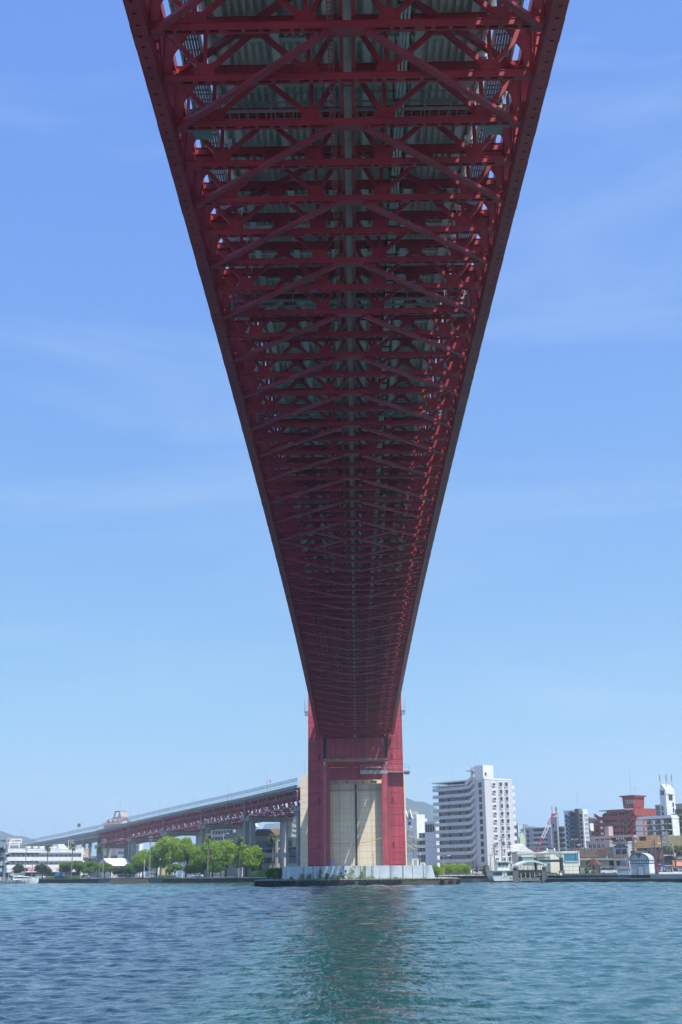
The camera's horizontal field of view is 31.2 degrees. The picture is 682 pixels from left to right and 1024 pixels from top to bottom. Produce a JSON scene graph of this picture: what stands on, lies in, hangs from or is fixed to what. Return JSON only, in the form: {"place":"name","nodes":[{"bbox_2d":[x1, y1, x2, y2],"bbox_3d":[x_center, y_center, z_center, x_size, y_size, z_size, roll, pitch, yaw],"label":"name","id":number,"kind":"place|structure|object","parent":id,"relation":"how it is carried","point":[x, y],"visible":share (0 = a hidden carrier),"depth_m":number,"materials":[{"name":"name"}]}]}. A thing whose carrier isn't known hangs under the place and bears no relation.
{"place":"outdoors","nodes":[
{"label":"outdoors","id":0,"kind":"place"},
{"bbox_2d":[0,831,36,846],"bbox_3d":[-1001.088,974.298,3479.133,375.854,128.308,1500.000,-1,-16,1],"label":"hill","id":1,"kind":"structure","parent":0,"point":[5,835],"depth_m":3467.37,"materials":[{"name":"blue"}]},
{"bbox_2d":[3,839,84,878],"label":"office building","id":2,"kind":"structure","parent":0,"point":[56,856],"depth_m":570.85,"materials":[{"name":"white paint"}]},
{"bbox_2d":[7,839,21,847],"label":"roof sign","id":3,"kind":"object","parent":2,"relation":"on","point":[10,841],"visible":1,"depth_m":554.04,"materials":[{"name":"white paint"}]},
{"bbox_2d":[262,823,279,828],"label":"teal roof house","id":4,"kind":"structure","parent":0,"point":[272,826],"depth_m":662.52,"materials":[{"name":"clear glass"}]},
{"bbox_2d":[287,837,295,866],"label":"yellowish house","id":5,"kind":"structure","parent":0,"point":[291,841],"depth_m":463.99,"materials":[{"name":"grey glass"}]},
{"bbox_2d":[90,874,540,877],"bbox_3d":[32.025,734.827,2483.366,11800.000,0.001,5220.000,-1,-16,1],"label":"ground","id":6,"kind":"structure","parent":0,"point":[144,876],"depth_m":485.05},
{"bbox_2d":[0,847,4,877],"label":"navy building","id":7,"kind":"structure","parent":6,"relation":"on","point":[2,850],"depth_m":563.31,"materials":[{"name":"blue glass"}]},
{"bbox_2d":[11,864,27,873],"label":"pine tree","id":8,"kind":"object","parent":6,"relation":"on","point":[18,868],"visible":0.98,"depth_m":526.08,"materials":[{"name":"green plant"}]},
{"bbox_2d":[34,864,51,878],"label":"pine tree","id":9,"kind":"object","parent":6,"relation":"on","point":[42,868],"visible":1,"depth_m":522.56,"materials":[{"name":"green plant"}]},
{"bbox_2d":[9,826,128,877],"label":"girder viaduct","id":10,"kind":"object","parent":6,"relation":"on","point":[88,838],"visible":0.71,"depth_m":714.57,"materials":[{"name":"metal"}]},
{"bbox_2d":[68,860,86,875],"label":"tree","id":11,"kind":"object","parent":6,"relation":"on","point":[76,866],"visible":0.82,"depth_m":530.08,"materials":[{"name":"green plant"}]},
{"bbox_2d":[82,848,95,874],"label":"beige annex","id":12,"kind":"object","parent":6,"relation":"on","point":[86,854],"visible":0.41,"depth_m":626.35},
{"bbox_2d":[80,861,98,877],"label":"tree","id":13,"kind":"object","parent":6,"relation":"on","point":[89,867],"visible":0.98,"depth_m":525.72,"materials":[{"name":"green plant"}]},
{"bbox_2d":[96,862,112,877],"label":"tree","id":14,"kind":"object","parent":6,"relation":"on","point":[106,865],"visible":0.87,"depth_m":513.96,"materials":[{"name":"green plant"}]},
{"bbox_2d":[88,855,122,877],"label":"grey store","id":15,"kind":"structure","parent":6,"relation":"on","point":[94,860],"depth_m":714.04,"materials":[{"name":"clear glass"}]},
{"bbox_2d":[94,845,127,877],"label":"viaduct bent","id":16,"kind":"object","parent":6,"relation":"on","point":[113,847],"visible":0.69,"depth_m":641.59,"materials":[{"name":"concrete"}]},
{"bbox_2d":[100,858,129,877],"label":"white roof shed","id":17,"kind":"structure","parent":6,"relation":"on","point":[118,862],"depth_m":576.15,"materials":[{"name":"concrete"}]},
{"bbox_2d":[103,800,129,855],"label":"gabled hall","id":18,"kind":"structure","parent":6,"relation":"on","point":[122,815],"depth_m":840.77,"materials":[{"name":"white paint"}]},
{"bbox_2d":[130,866,148,877],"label":"tree","id":19,"kind":"object","parent":6,"relation":"on","point":[136,869],"visible":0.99,"depth_m":493.70,"materials":[{"name":"green plant"}]},
{"bbox_2d":[131,849,149,877],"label":"tree","id":20,"kind":"object","parent":6,"relation":"on","point":[140,857],"visible":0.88,"depth_m":493.85,"materials":[{"name":"green plant"}]},
{"bbox_2d":[126,838,162,877],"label":"viaduct bent","id":21,"kind":"object","parent":6,"relation":"on","point":[131,849],"visible":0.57,"depth_m":589.44,"materials":[{"name":"concrete"}]},
{"bbox_2d":[147,846,166,877],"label":"tree","id":22,"kind":"object","parent":6,"relation":"on","point":[156,862],"visible":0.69,"depth_m":491.40,"materials":[{"name":"green plant"}]},
{"bbox_2d":[153,835,186,874],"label":"tree","id":23,"kind":"object","parent":6,"relation":"on","point":[164,849],"visible":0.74,"depth_m":484.17,"materials":[{"name":"green plant"}]},
{"bbox_2d":[165,863,183,874],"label":"tree","id":24,"kind":"object","parent":6,"relation":"on","point":[172,867],"visible":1,"depth_m":471.26,"materials":[{"name":"green plant"}]},
{"bbox_2d":[161,832,200,874],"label":"viaduct bent","id":25,"kind":"object","parent":6,"relation":"on","point":[196,834],"visible":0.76,"depth_m":549.43,"materials":[{"name":"concrete"}]},
{"bbox_2d":[173,836,198,876],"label":"tree","id":26,"kind":"object","parent":6,"relation":"on","point":[183,846],"visible":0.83,"depth_m":478.45,"materials":[{"name":"green plant"}]},
{"bbox_2d":[198,825,242,876],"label":"viaduct bent","id":27,"kind":"object","parent":6,"relation":"on","point":[205,829],"visible":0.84,"depth_m":509.66,"materials":[{"name":"concrete"}]},
{"bbox_2d":[210,829,234,876],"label":"pink block","id":28,"kind":"structure","parent":6,"relation":"on","point":[217,835],"depth_m":629.16,"materials":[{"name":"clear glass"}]},
{"bbox_2d":[224,832,234,876],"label":"dark slab block","id":29,"kind":"structure","parent":6,"relation":"on","point":[231,871],"depth_m":586.35,"materials":[{"name":"concrete"}]},
{"bbox_2d":[255,829,279,871],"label":"taupe school","id":30,"kind":"object","parent":6,"relation":"on","point":[261,837],"visible":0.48,"depth_m":489.19,"materials":[{"name":"grey concrete"}]},
{"bbox_2d":[241,817,293,876],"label":"viaduct bent","id":31,"kind":"object","parent":6,"relation":"on","point":[249,829],"visible":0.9,"depth_m":473.47,"materials":[{"name":"concrete"}]},
{"bbox_2d":[268,834,277,867],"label":"palm tree","id":32,"kind":"object","parent":6,"relation":"on","point":[272,840],"visible":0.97,"depth_m":424.84,"materials":[{"name":"green plant"}]},
{"bbox_2d":[289,847,295,862],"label":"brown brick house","id":33,"kind":"structure","parent":6,"relation":"on","point":[292,854],"depth_m":448.40,"materials":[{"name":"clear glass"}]},
{"bbox_2d":[293,807,299,865],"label":"viaduct bent","id":34,"kind":"object","parent":6,"relation":"on","point":[297,836],"visible":0.06,"depth_m":433.85,"materials":[{"name":"concrete"}]},
{"bbox_2d":[96,779,299,844],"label":"approach viaduct","id":35,"kind":"object","parent":34,"relation":"on","point":[231,808],"visible":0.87,"depth_m":510.03,"materials":[{"name":"metal"}]},
{"bbox_2d":[300,767,406,865],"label":"anchorage","id":36,"kind":"object","parent":6,"relation":"on","point":[355,811],"visible":0.56,"depth_m":409.95,"materials":[{"name":"beige concrete"}]},
{"bbox_2d":[324,723,386,767],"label":"side span","id":37,"kind":"object","parent":36,"relation":"attached to","point":[345,764],"visible":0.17,"depth_m":390.22,"materials":[{"name":"red paint"}]},
{"bbox_2d":[324,764,388,865],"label":"end portal","id":38,"kind":"object","parent":6,"relation":"on","point":[342,774],"visible":0.7,"depth_m":409.89,"materials":[{"name":"red paint"}]},
{"bbox_2d":[406,810,426,863],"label":"gabled apartments","id":39,"kind":"structure","parent":6,"relation":"on","point":[415,822],"depth_m":542.16,"materials":[{"name":"white paint"}]},
{"bbox_2d":[406,831,440,865],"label":"gallery apartments","id":40,"kind":"structure","parent":6,"relation":"on","point":[422,844],"depth_m":537.23,"materials":[{"name":"concrete"}]},
{"bbox_2d":[424,822,439,867],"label":"apartment building","id":41,"kind":"structure","parent":6,"relation":"on","point":[431,856],"depth_m":528.07,"materials":[{"name":"white concrete"}]},
{"bbox_2d":[440,863,454,874],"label":"bush","id":42,"kind":"object","parent":6,"relation":"on","point":[447,869],"visible":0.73,"depth_m":402.32,"materials":[{"name":"green plant"}]},
{"bbox_2d":[449,862,465,874],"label":"bush","id":43,"kind":"object","parent":6,"relation":"on","point":[457,869],"visible":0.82,"depth_m":397.06,"materials":[{"name":"green plant"}]},
{"bbox_2d":[442,875,488,881],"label":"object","id":44,"kind":"object","parent":6,"relation":"on","point":[473,879],"visible":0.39,"depth_m":338.29,"materials":[{"name":"concrete"}]},
{"bbox_2d":[432,760,516,874],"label":"apartment block","id":45,"kind":"structure","parent":6,"relation":"on","point":[475,810],"depth_m":492.85,"materials":[{"name":"white concrete"}]},
{"bbox_2d":[507,844,532,863],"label":"membrane roof hall","id":46,"kind":"structure","parent":6,"relation":"on","point":[519,847],"depth_m":435.73,"materials":[{"name":"fabric"}]},
{"bbox_2d":[525,827,551,852],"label":"grey flats","id":47,"kind":"structure","parent":6,"relation":"on","point":[533,836],"depth_m":603.97,"materials":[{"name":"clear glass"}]},
{"bbox_2d":[534,813,560,851],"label":"crane","id":48,"kind":"object","parent":6,"relation":"on","point":[552,816],"visible":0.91,"depth_m":453.81,"materials":[{"name":"metal"}]},
{"bbox_2d":[559,826,565,850],"bbox_3d":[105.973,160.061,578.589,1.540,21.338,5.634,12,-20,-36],"label":"grey flats wing","id":49,"kind":"structure","parent":6,"relation":"on","point":[562,840],"depth_m":579.93,"materials":[{"name":"concrete"}]},
{"bbox_2d":[512,848,626,874],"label":"ferry terminal","id":50,"kind":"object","parent":6,"relation":"on","point":[579,866],"visible":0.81,"depth_m":337.90,"materials":[{"name":"white glass"}]},
{"bbox_2d":[521,855,544,864],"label":"window","id":51,"kind":"structure","parent":50,"relation":"in","point":[524,857],"depth_m":338.14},
{"bbox_2d":[564,852,578,862],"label":"window","id":52,"kind":"structure","parent":50,"relation":"in","point":[567,857],"depth_m":337.89,"materials":[{"name":"glass"}]},
{"bbox_2d":[563,799,589,850],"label":"dark tower flats","id":53,"kind":"structure","parent":6,"relation":"on","point":[576,823],"depth_m":505.14,"materials":[{"name":"white paint"}]},
{"bbox_2d":[562,873,616,877],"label":"retaining wall","id":54,"kind":"structure","parent":6,"relation":"on","point":[589,875],"depth_m":310.16,"materials":[{"name":"concrete"}]},
{"bbox_2d":[586,859,600,872],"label":"house","id":55,"kind":"structure","parent":6,"relation":"on","point":[589,863],"depth_m":336.61,"materials":[{"name":"red glass"}]},
{"bbox_2d":[588,817,603,840],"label":"brown flats","id":56,"kind":"structure","parent":6,"relation":"on","point":[591,820],"depth_m":622.09,"materials":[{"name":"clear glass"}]},
{"bbox_2d":[600,867,616,872],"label":"parked car","id":57,"kind":"object","parent":6,"relation":"on","point":[608,869],"visible":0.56,"depth_m":318.96,"materials":[{"name":"white metal"}]},
{"bbox_2d":[589,826,636,850],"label":"pink upper floor","id":58,"kind":"structure","parent":6,"relation":"on","point":[608,831],"depth_m":462.62,"materials":[{"name":"clear concrete"}]},
{"bbox_2d":[616,863,630,877],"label":"equipment box","id":59,"kind":"object","parent":6,"relation":"on","point":[624,871],"visible":1,"depth_m":301.21,"materials":[{"name":"metal"}]},
{"bbox_2d":[594,773,655,835],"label":"red flats","id":60,"kind":"structure","parent":6,"relation":"on","point":[621,821],"depth_m":508.15,"materials":[{"name":"brick"}]},
{"bbox_2d":[608,837,649,869],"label":"old concrete house","id":61,"kind":"structure","parent":6,"relation":"on","point":[626,851],"depth_m":357.41,"materials":[{"name":"grey concrete"}]},
{"bbox_2d":[629,853,654,877],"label":"pump house","id":62,"kind":"structure","parent":6,"relation":"on","point":[641,865],"depth_m":303.08,"materials":[{"name":"concrete"}]},
{"bbox_2d":[635,815,679,839],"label":"beige balcony flats","id":63,"kind":"structure","parent":6,"relation":"on","point":[661,825],"depth_m":419.50,"materials":[{"name":"white paint"}]},
{"bbox_2d":[659,831,674,867],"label":"stone gable building","id":64,"kind":"structure","parent":6,"relation":"on","point":[668,859],"depth_m":338.45,"materials":[{"name":"grey stone"}]},
{"bbox_2d":[665,841,681,867],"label":"pruned tree","id":65,"kind":"object","parent":6,"relation":"on","point":[676,857],"visible":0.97,"depth_m":316.71,"materials":[{"name":"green plant"}]},
{"bbox_2d":[668,835,681,859],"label":"brown flat block","id":66,"kind":"structure","parent":6,"relation":"on","point":[677,839],"depth_m":358.34,"materials":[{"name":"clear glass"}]},
{"bbox_2d":[671,803,681,834],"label":"olive tower flats","id":67,"kind":"structure","parent":6,"relation":"on","point":[678,810],"depth_m":418.58,"materials":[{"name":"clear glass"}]},
{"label":"utility pole","id":68,"kind":"object","parent":6,"relation":"on","visible":0},
{"bbox_2d":[538,839,661,853],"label":"power line","id":69,"kind":"object","parent":68,"relation":"attached to","point":[600,847],"visible":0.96,"depth_m":331.90,"materials":[{"name":"metal"}]},
{"bbox_2d":[0,875,681,1023],"bbox_3d":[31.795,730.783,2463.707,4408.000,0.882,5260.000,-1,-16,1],"label":"water","id":70,"kind":"structure","parent":0,"point":[610,952],"depth_m":46.94,"materials":[{"name":"teal liquid"}]},
{"bbox_2d":[0,870,38,883],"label":"motor boat","id":71,"kind":"object","parent":70,"relation":"on","point":[17,878],"visible":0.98,"depth_m":487.04,"materials":[{"name":"white paint"}]},
{"bbox_2d":[11,878,97,882],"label":"quay wall","id":72,"kind":"structure","parent":70,"relation":"in","point":[78,880],"depth_m":499.74,"materials":[{"name":"concrete"}]},
{"bbox_2d":[109,878,148,882],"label":"quay wall","id":73,"kind":"structure","parent":70,"relation":"in","point":[128,880],"depth_m":464.18,"materials":[{"name":"concrete"}]},
{"bbox_2d":[162,877,272,882],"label":"quay wall","id":74,"kind":"structure","parent":70,"relation":"in","point":[213,880],"depth_m":425.33,"materials":[{"name":"concrete"}]},
{"bbox_2d":[254,865,459,886],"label":"tower pier","id":75,"kind":"structure","parent":70,"relation":"in","point":[412,872],"depth_m":283.73,"materials":[{"name":"concrete"}]},
{"bbox_2d":[264,867,281,878],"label":"bush","id":76,"kind":"object","parent":75,"relation":"on","point":[273,873],"visible":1,"depth_m":284.61,"materials":[{"name":"green plant"}]},
{"bbox_2d":[304,696,409,865],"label":"bridge tower","id":77,"kind":"structure","parent":75,"relation":"on","point":[322,749],"depth_m":313.21,"materials":[{"name":"metal"}]},
{"bbox_2d":[123,0,569,737],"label":"bridge span","id":78,"kind":"object","parent":77,"relation":"attached to","point":[349,200],"visible":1,"depth_m":81.11,"materials":[{"name":"red paint"}]},
{"bbox_2d":[186,89,509,139],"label":"inspection gantry","id":79,"kind":"object","parent":78,"relation":"hanging from","point":[208,134],"visible":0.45,"depth_m":66.88,"materials":[{"name":"metal"}]},
{"bbox_2d":[231,290,469,319],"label":"inspection gantry","id":80,"kind":"object","parent":78,"relation":"hanging from","point":[293,300],"visible":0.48,"depth_m":90.78,"materials":[{"name":"metal"}]},
{"bbox_2d":[257,400,446,422],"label":"inspection gantry","id":81,"kind":"object","parent":78,"relation":"hanging from","point":[366,415],"visible":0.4,"depth_m":114.00,"materials":[{"name":"metal"}]},
{"bbox_2d":[276,490,428,507],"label":"inspection gantry","id":82,"kind":"object","parent":78,"relation":"hanging from","point":[315,493],"visible":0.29,"depth_m":142.01,"materials":[{"name":"metal"}]},
{"bbox_2d":[290,556,415,572],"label":"inspection gantry","id":83,"kind":"object","parent":78,"relation":"hanging from","point":[359,565],"visible":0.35,"depth_m":171.36,"materials":[{"name":"metal"}]},
{"bbox_2d":[432,865,444,877],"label":"bush","id":84,"kind":"object","parent":75,"relation":"on","point":[437,870],"visible":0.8,"depth_m":287.11,"materials":[{"name":"green plant"}]},
{"bbox_2d":[485,846,512,881],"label":"ferry","id":85,"kind":"object","parent":70,"relation":"on","point":[502,872],"visible":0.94,"depth_m":323.16,"materials":[{"name":"white metal"}]},
{"bbox_2d":[512,854,564,881],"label":"landing stage","id":86,"kind":"object","parent":70,"relation":"on","point":[516,872],"visible":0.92,"depth_m":321.01,"materials":[{"name":"metal"}]},
{"bbox_2d":[545,877,631,881],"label":"quay wall","id":87,"kind":"structure","parent":70,"relation":"in","point":[624,879],"depth_m":308.34,"materials":[{"name":"concrete"}]},
{"bbox_2d":[627,878,681,881],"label":"quay wall","id":88,"kind":"structure","parent":70,"relation":"in","point":[656,879],"depth_m":290.93,"materials":[{"name":"concrete"}]},
{"bbox_2d":[650,874,681,877],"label":"parapet wall","id":89,"kind":"structure","parent":88,"relation":"on","point":[665,875],"depth_m":289.64,"materials":[{"name":"concrete"}]},
{"bbox_2d":[0,0,681,874],"label":"sky","id":90,"kind":"structure","parent":0,"point":[149,652],"materials":[{"name":"blue"}]},
{"bbox_2d":[267,877,415,879],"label":"grass","id":91,"kind":"structure","parent":0,"point":[341,878],"depth_m":282.97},
{"bbox_2d":[406,798,538,835],"bbox_3d":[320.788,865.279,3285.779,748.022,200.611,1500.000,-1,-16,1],"label":"hill","id":92,"kind":"structure","parent":0,"point":[425,809],"depth_m":3039.10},
{"bbox_2d":[515,833,524,845],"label":"green gable house","id":93,"kind":"structure","parent":0,"point":[520,839],"depth_m":540.49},
{"bbox_2d":[550,806,559,850],"bbox_3d":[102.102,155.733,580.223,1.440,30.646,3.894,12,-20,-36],"label":"grey flats tower","id":94,"kind":"structure","parent":0,"point":[555,831],"depth_m":580.57,"materials":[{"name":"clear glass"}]},
{"bbox_2d":[573,848,595,857],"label":"house","id":95,"kind":"structure","parent":0,"point":[581,851],"depth_m":369.28,"materials":[{"name":"white paint"}]},
{"bbox_2d":[586,837,612,850],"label":"pink terrace building","id":96,"kind":"structure","parent":0,"point":[594,844],"depth_m":439.17,"materials":[{"name":"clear glass"}]},
{"bbox_2d":[596,847,609,857],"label":"house","id":97,"kind":"structure","parent":0,"point":[603,854],"depth_m":354.19,"materials":[{"name":"concrete"}]},
{"bbox_2d":[634,835,660,854],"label":"gabled house","id":98,"kind":"structure","parent":0,"point":[650,838],"depth_m":360.19,"materials":[{"name":"beige"}]},
{"bbox_2d":[652,850,664,873],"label":"pink house","id":99,"kind":"structure","parent":0,"point":[659,856],"depth_m":329.59,"materials":[{"name":"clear glass"}]},
{"bbox_2d":[659,772,675,814],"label":"white stair tower","id":100,"kind":"structure","parent":0,"point":[667,798],"depth_m":433.79,"materials":[{"name":"paint"}]},
{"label":"lawn","id":101,"kind":"structure","parent":0,"visible":0},
{"bbox_2d":[183,865,199,873],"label":"tree","id":102,"kind":"object","parent":101,"relation":"on","point":[187,869],"visible":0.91,"depth_m":469.85,"materials":[{"name":"green plant"}]},
{"bbox_2d":[189,846,204,872],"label":"tree","id":103,"kind":"object","parent":101,"relation":"on","point":[194,861],"visible":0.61,"depth_m":468.40,"materials":[{"name":"green plant"}]},
{"bbox_2d":[198,840,217,875],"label":"tree","id":104,"kind":"object","parent":101,"relation":"on","point":[204,853],"visible":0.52,"depth_m":461.94,"materials":[{"name":"green plant"}]},
{"bbox_2d":[203,834,213,873],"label":"palm tree","id":105,"kind":"object","parent":101,"relation":"on","point":[208,838],"visible":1,"depth_m":445.91,"materials":[{"name":"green plant"}]},
{"bbox_2d":[213,860,229,876],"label":"tree","id":106,"kind":"object","parent":101,"relation":"on","point":[221,865],"visible":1,"depth_m":447.01,"materials":[{"name":"green plant"}]},
{"bbox_2d":[212,838,238,876],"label":"tree","id":107,"kind":"object","parent":101,"relation":"on","point":[224,849],"visible":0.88,"depth_m":450.41,"materials":[{"name":"green plant"}]},
{"bbox_2d":[235,836,244,876],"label":"palm tree","id":108,"kind":"object","parent":101,"relation":"on","point":[240,842],"visible":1,"depth_m":436.10,"materials":[{"name":"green plant"}]},
{"bbox_2d":[229,844,261,876],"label":"tree","id":109,"kind":"object","parent":101,"relation":"on","point":[248,855],"visible":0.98,"depth_m":436.74,"materials":[{"name":"green plant"}]},
{"bbox_2d":[253,852,264,870],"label":"tree","id":110,"kind":"object","parent":101,"relation":"on","point":[258,867],"visible":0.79,"depth_m":440.14,"materials":[{"name":"green plant"}]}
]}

